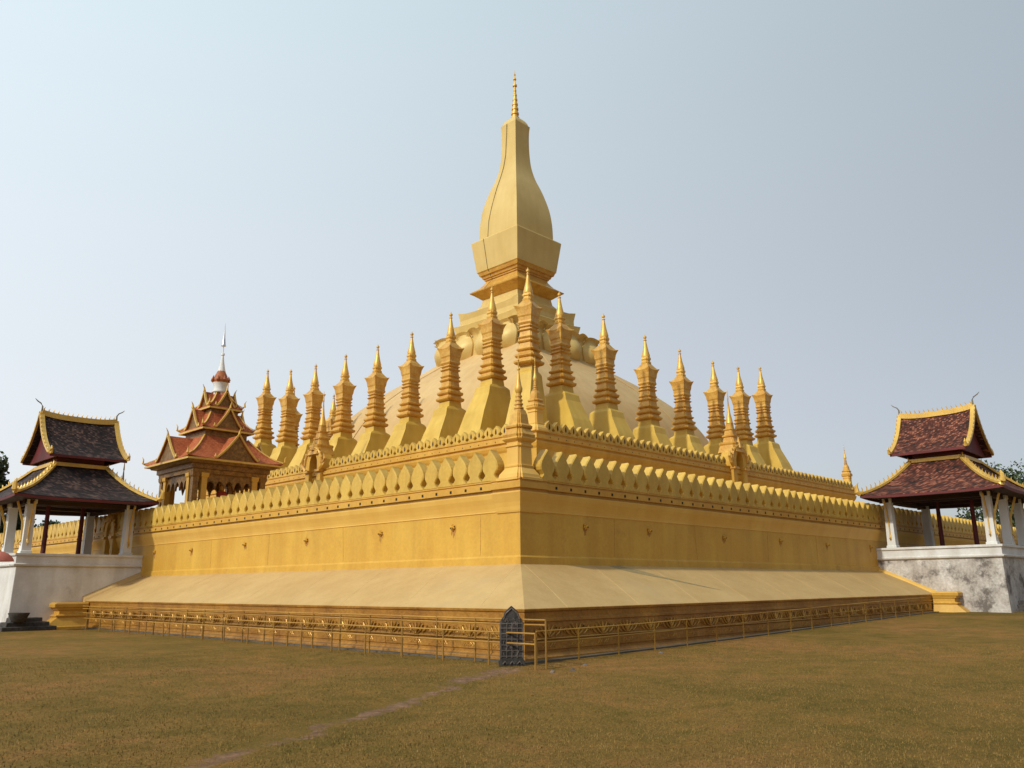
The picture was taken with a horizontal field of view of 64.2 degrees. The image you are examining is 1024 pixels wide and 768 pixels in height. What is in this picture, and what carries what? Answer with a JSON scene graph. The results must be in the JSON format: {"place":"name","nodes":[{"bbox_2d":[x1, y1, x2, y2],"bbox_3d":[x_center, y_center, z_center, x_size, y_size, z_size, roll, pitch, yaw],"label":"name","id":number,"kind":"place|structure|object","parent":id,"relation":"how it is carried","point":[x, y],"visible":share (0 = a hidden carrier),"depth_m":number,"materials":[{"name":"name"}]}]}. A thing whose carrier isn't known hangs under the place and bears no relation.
{"place":"outdoors","nodes":[
{"label":"outdoors","id":0,"kind":"place"},
{"bbox_2d":[0,612,1023,767],"bbox_3d":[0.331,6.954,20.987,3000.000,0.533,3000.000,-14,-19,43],"label":"ground","id":1,"kind":"structure","parent":0,"point":[972,630],"depth_m":13.96,"materials":[{"name":"plant"}]},
{"bbox_2d":[0,451,9,532],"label":"broadleaf tree","id":2,"kind":"object","parent":1,"relation":"on","point":[3,469],"visible":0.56,"depth_m":93.01,"materials":[{"name":"green plant"}]},
{"bbox_2d":[0,551,13,561],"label":"parasol","id":3,"kind":"object","parent":1,"relation":"on","point":[5,557],"visible":1,"depth_m":38.14,"materials":[{"name":"fabric"}]},
{"bbox_2d":[1,513,38,530],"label":"broadleaf tree","id":4,"kind":"object","parent":1,"relation":"on","point":[18,525],"visible":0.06,"depth_m":95.40,"materials":[{"name":"green plant"}]},
{"bbox_2d":[0,617,56,631],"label":"stone steps","id":5,"kind":"structure","parent":1,"relation":"on","point":[32,624],"depth_m":39.38,"materials":[{"name":"grey stone"}]},
{"bbox_2d":[8,613,29,622],"bbox_3d":[-23.615,11.179,39.066,0.920,0.440,0.920,-14,-19,43],"label":"stone bowl","id":6,"kind":"object","parent":5,"relation":"on","point":[17,617],"visible":1,"depth_m":38.78,"materials":[{"name":"grey stone"}]},
{"bbox_2d":[38,518,60,526],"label":"broadleaf tree","id":7,"kind":"object","parent":1,"relation":"on","point":[51,522],"depth_m":102.77,"materials":[{"name":"green plant"}]},
{"bbox_2d":[47,602,88,628],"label":"end block","id":8,"kind":"structure","parent":1,"relation":"on","point":[64,615],"depth_m":41.41,"materials":[{"name":"gold metal"}]},
{"bbox_2d":[0,398,164,621],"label":"prayer hall","id":9,"kind":"structure","parent":1,"relation":"on","point":[72,458],"depth_m":44.19,"materials":[{"name":"white paint"}]},
{"bbox_2d":[81,627,498,661],"bbox_3d":[-10.977,9.834,31.352,31.890,0.120,0.260,-14,-19,43],"label":"drain strip","id":10,"kind":"object","parent":1,"relation":"on","point":[404,653],"visible":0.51,"depth_m":26.55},
{"bbox_2d":[82,564,524,659],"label":"podium wall","id":11,"kind":"structure","parent":1,"relation":"on","point":[486,591],"depth_m":28.11,"materials":[{"name":"gold metal"}]},
{"bbox_2d":[0,450,520,575],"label":"terrace wall","id":12,"kind":"structure","parent":11,"relation":"on","point":[435,513],"depth_m":32.63,"materials":[{"name":"gold metal"}]},
{"bbox_2d":[75,612,536,669],"bbox_3d":[-10.608,9.154,30.081,31.275,0.976,0.044,-14,-19,43],"label":"handrail","id":13,"kind":"object","parent":1,"relation":"on","point":[332,632],"visible":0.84,"depth_m":25.34,"materials":[{"name":"gold metal"}]},
{"bbox_2d":[83,606,546,668],"bbox_3d":[-10.361,9.060,30.329,31.325,1.274,0.044,-14,-19,43],"label":"handrail","id":14,"kind":"object","parent":1,"relation":"on","point":[340,617],"visible":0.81,"depth_m":26.26,"materials":[{"name":"gold metal"}]},
{"bbox_2d":[498,606,524,666],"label":"carved slab","id":15,"kind":"structure","parent":1,"relation":"on","point":[511,654],"depth_m":20.23,"materials":[{"name":"stone"}]},
{"bbox_2d":[521,564,935,661],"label":"podium wall","id":16,"kind":"structure","parent":1,"relation":"on","point":[566,596],"depth_m":27.62,"materials":[{"name":"gold metal"}]},
{"bbox_2d":[520,449,1017,570],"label":"terrace wall","id":17,"kind":"structure","parent":16,"relation":"on","point":[598,512],"depth_m":32.82,"materials":[{"name":"gold metal"}]},
{"bbox_2d":[525,611,938,664],"bbox_3d":[11.384,9.523,31.700,0.260,0.554,31.890,-14,-19,43],"label":"drain strip","id":18,"kind":"object","parent":1,"relation":"on","point":[641,649],"visible":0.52,"depth_m":26.22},
{"bbox_2d":[535,597,933,664],"bbox_3d":[10.969,8.979,30.898,0.044,1.383,29.669,-14,-19,43],"label":"handrail","id":19,"kind":"object","parent":1,"relation":"on","point":[743,622],"visible":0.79,"depth_m":26.53,"materials":[{"name":"gold metal"}]},
{"bbox_2d":[854,392,1023,612],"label":"prayer hall","id":20,"kind":"structure","parent":1,"relation":"on","point":[942,451],"depth_m":44.66,"materials":[{"name":"white paint"}]},
{"bbox_2d":[931,591,970,611],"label":"end block","id":21,"kind":"structure","parent":1,"relation":"on","point":[945,601],"depth_m":42.19,"materials":[{"name":"gold metal"}]},
{"bbox_2d":[955,458,1023,526],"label":"broadleaf tree","id":22,"kind":"object","parent":1,"relation":"on","point":[1014,478],"visible":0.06,"depth_m":103.58,"materials":[{"name":"green plant"}]},
{"bbox_2d":[1016,600,1023,611],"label":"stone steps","id":23,"kind":"structure","parent":1,"relation":"on","point":[1020,606],"depth_m":41.56,"materials":[{"name":"grey stone"}]},
{"bbox_2d":[0,0,1023,525],"label":"sky","id":24,"kind":"structure","parent":0,"point":[826,197],"materials":[{"name":"blue"}]},
{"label":"upper terrace floor","id":25,"kind":"structure","parent":0,"visible":0},
{"bbox_2d":[252,370,276,457],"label":"spire","id":26,"kind":"structure","parent":25,"relation":"on","point":[263,432],"depth_m":74.06,"materials":[{"name":"gold metal"}]},
{"bbox_2d":[270,370,299,471],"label":"spire","id":27,"kind":"structure","parent":25,"relation":"on","point":[286,447],"depth_m":70.94,"materials":[{"name":"gold metal"}]},
{"bbox_2d":[293,387,302,447],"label":"spire","id":28,"kind":"structure","parent":25,"relation":"on","point":[298,415],"depth_m":76.47,"materials":[{"name":"gold metal"}]},
{"bbox_2d":[288,365,325,467],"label":"spire","id":29,"kind":"structure","parent":25,"relation":"on","point":[314,395],"depth_m":68.28,"materials":[{"name":"gold metal"}]},
{"bbox_2d":[301,396,334,483],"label":"arched gate","id":30,"kind":"structure","parent":25,"relation":"on","point":[319,455],"depth_m":57.69,"materials":[{"name":"gold metal"}]},
{"bbox_2d":[325,395,335,437],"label":"spire","id":31,"kind":"structure","parent":25,"relation":"on","point":[330,419],"depth_m":79.60,"materials":[{"name":"gold metal"}]},
{"bbox_2d":[329,355,356,458],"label":"spire","id":32,"kind":"structure","parent":25,"relation":"on","point":[342,441],"depth_m":65.11,"materials":[{"name":"gold metal"}]},
{"bbox_2d":[351,345,389,455],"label":"spire","id":33,"kind":"structure","parent":25,"relation":"on","point":[375,436],"depth_m":62.07,"materials":[{"name":"gold metal"}]},
{"bbox_2d":[384,332,425,448],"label":"spire","id":34,"kind":"structure","parent":25,"relation":"on","point":[409,428],"depth_m":59.23,"materials":[{"name":"gold metal"}]},
{"bbox_2d":[421,313,465,442],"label":"spire","id":35,"kind":"structure","parent":25,"relation":"on","point":[447,417],"depth_m":56.24,"materials":[{"name":"gold metal"}]},
{"bbox_2d":[457,287,510,435],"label":"spire","id":36,"kind":"structure","parent":25,"relation":"on","point":[489,404],"depth_m":53.32,"materials":[{"name":"gold metal"}]},
{"bbox_2d":[330,71,708,447],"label":"great stupa","id":37,"kind":"object","parent":25,"relation":"on","point":[512,244],"visible":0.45,"depth_m":73.73,"materials":[{"name":"paint"}]},
{"bbox_2d":[505,268,547,424],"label":"spire","id":38,"kind":"structure","parent":25,"relation":"on","point":[528,309],"depth_m":51.30,"materials":[{"name":"gold metal"}]},
{"bbox_2d":[545,292,593,431],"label":"spire","id":39,"kind":"structure","parent":25,"relation":"on","point":[563,403],"depth_m":52.70,"materials":[{"name":"gold metal"}]},
{"bbox_2d":[589,314,634,439],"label":"spire","id":40,"kind":"structure","parent":25,"relation":"on","point":[606,416],"depth_m":56.03,"materials":[{"name":"gold metal"}]},
{"bbox_2d":[633,335,672,446],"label":"spire","id":41,"kind":"structure","parent":25,"relation":"on","point":[649,427],"depth_m":59.51,"materials":[{"name":"gold metal"}]},
{"bbox_2d":[669,348,705,453],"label":"spire","id":42,"kind":"structure","parent":25,"relation":"on","point":[683,423],"depth_m":62.76,"materials":[{"name":"gold metal"}]},
{"bbox_2d":[703,360,725,456],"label":"spire","id":43,"kind":"structure","parent":25,"relation":"on","point":[714,393],"depth_m":66.38,"materials":[{"name":"gold metal"}]},
{"bbox_2d":[718,392,750,483],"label":"arched gate","id":44,"kind":"structure","parent":25,"relation":"on","point":[732,451],"depth_m":57.94,"materials":[{"name":"gold metal"}]},
{"bbox_2d":[729,367,766,465],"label":"spire","id":45,"kind":"structure","parent":25,"relation":"on","point":[740,398],"depth_m":69.32,"materials":[{"name":"gold metal"}]},
{"bbox_2d":[752,366,792,470],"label":"spire","id":46,"kind":"structure","parent":25,"relation":"on","point":[769,449],"depth_m":71.95,"materials":[{"name":"gold metal"}]},
{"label":"terrace floor","id":47,"kind":"structure","parent":0,"visible":0},
{"bbox_2d":[101,463,124,554],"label":"arched gate","id":48,"kind":"structure","parent":47,"relation":"on","point":[112,547],"depth_m":48.41,"materials":[{"name":"gold metal"}]},
{"bbox_2d":[142,323,285,506],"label":"shrine tower","id":49,"kind":"structure","parent":47,"relation":"on","point":[214,449],"depth_m":51.05,"materials":[{"name":"brown tile"}]},
{"bbox_2d":[216,483,226,496],"bbox_3d":[-18.167,7.341,50.973,1.240,2.550,1.240,-14,-19,43],"label":"seated statue","id":50,"kind":"object","parent":49,"relation":"on","point":[222,492],"visible":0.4,"depth_m":50.97,"materials":[{"name":"brown metal"}]},
{"bbox_2d":[197,424,536,500],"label":"terrace wall","id":51,"kind":"structure","parent":47,"relation":"on","point":[454,448],"depth_m":50.38,"materials":[{"name":"gold metal"}]},
{"bbox_2d":[526,361,548,431],"bbox_3d":[1.268,0.536,44.267,1.140,4.249,1.140,-14,-19,43],"label":"corner finial","id":52,"kind":"object","parent":51,"relation":"on","point":[535,406],"visible":0.96,"depth_m":43.80,"materials":[{"name":"gold metal"}]},
{"bbox_2d":[490,477,548,513],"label":"corner pier","id":53,"kind":"structure","parent":47,"relation":"on","point":[519,494],"depth_m":26.04,"materials":[{"name":"gold metal"}]},
{"bbox_2d":[496,354,542,480],"bbox_3d":[0.226,1.034,26.953,1.200,4.380,1.200,-14,-19,43],"label":"corner finial","id":54,"kind":"object","parent":53,"relation":"on","point":[519,438],"visible":0.99,"depth_m":26.44,"materials":[{"name":"gold metal"}]},
{"bbox_2d":[536,420,856,500],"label":"terrace wall","id":55,"kind":"structure","parent":47,"relation":"on","point":[579,442],"depth_m":51.67,"materials":[{"name":"gold metal"}]},
{"bbox_2d":[841,444,853,489],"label":"corner finial","id":56,"kind":"object","parent":55,"relation":"on","point":[846,475],"visible":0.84,"depth_m":72.19,"materials":[{"name":"gold metal"}]}
]}

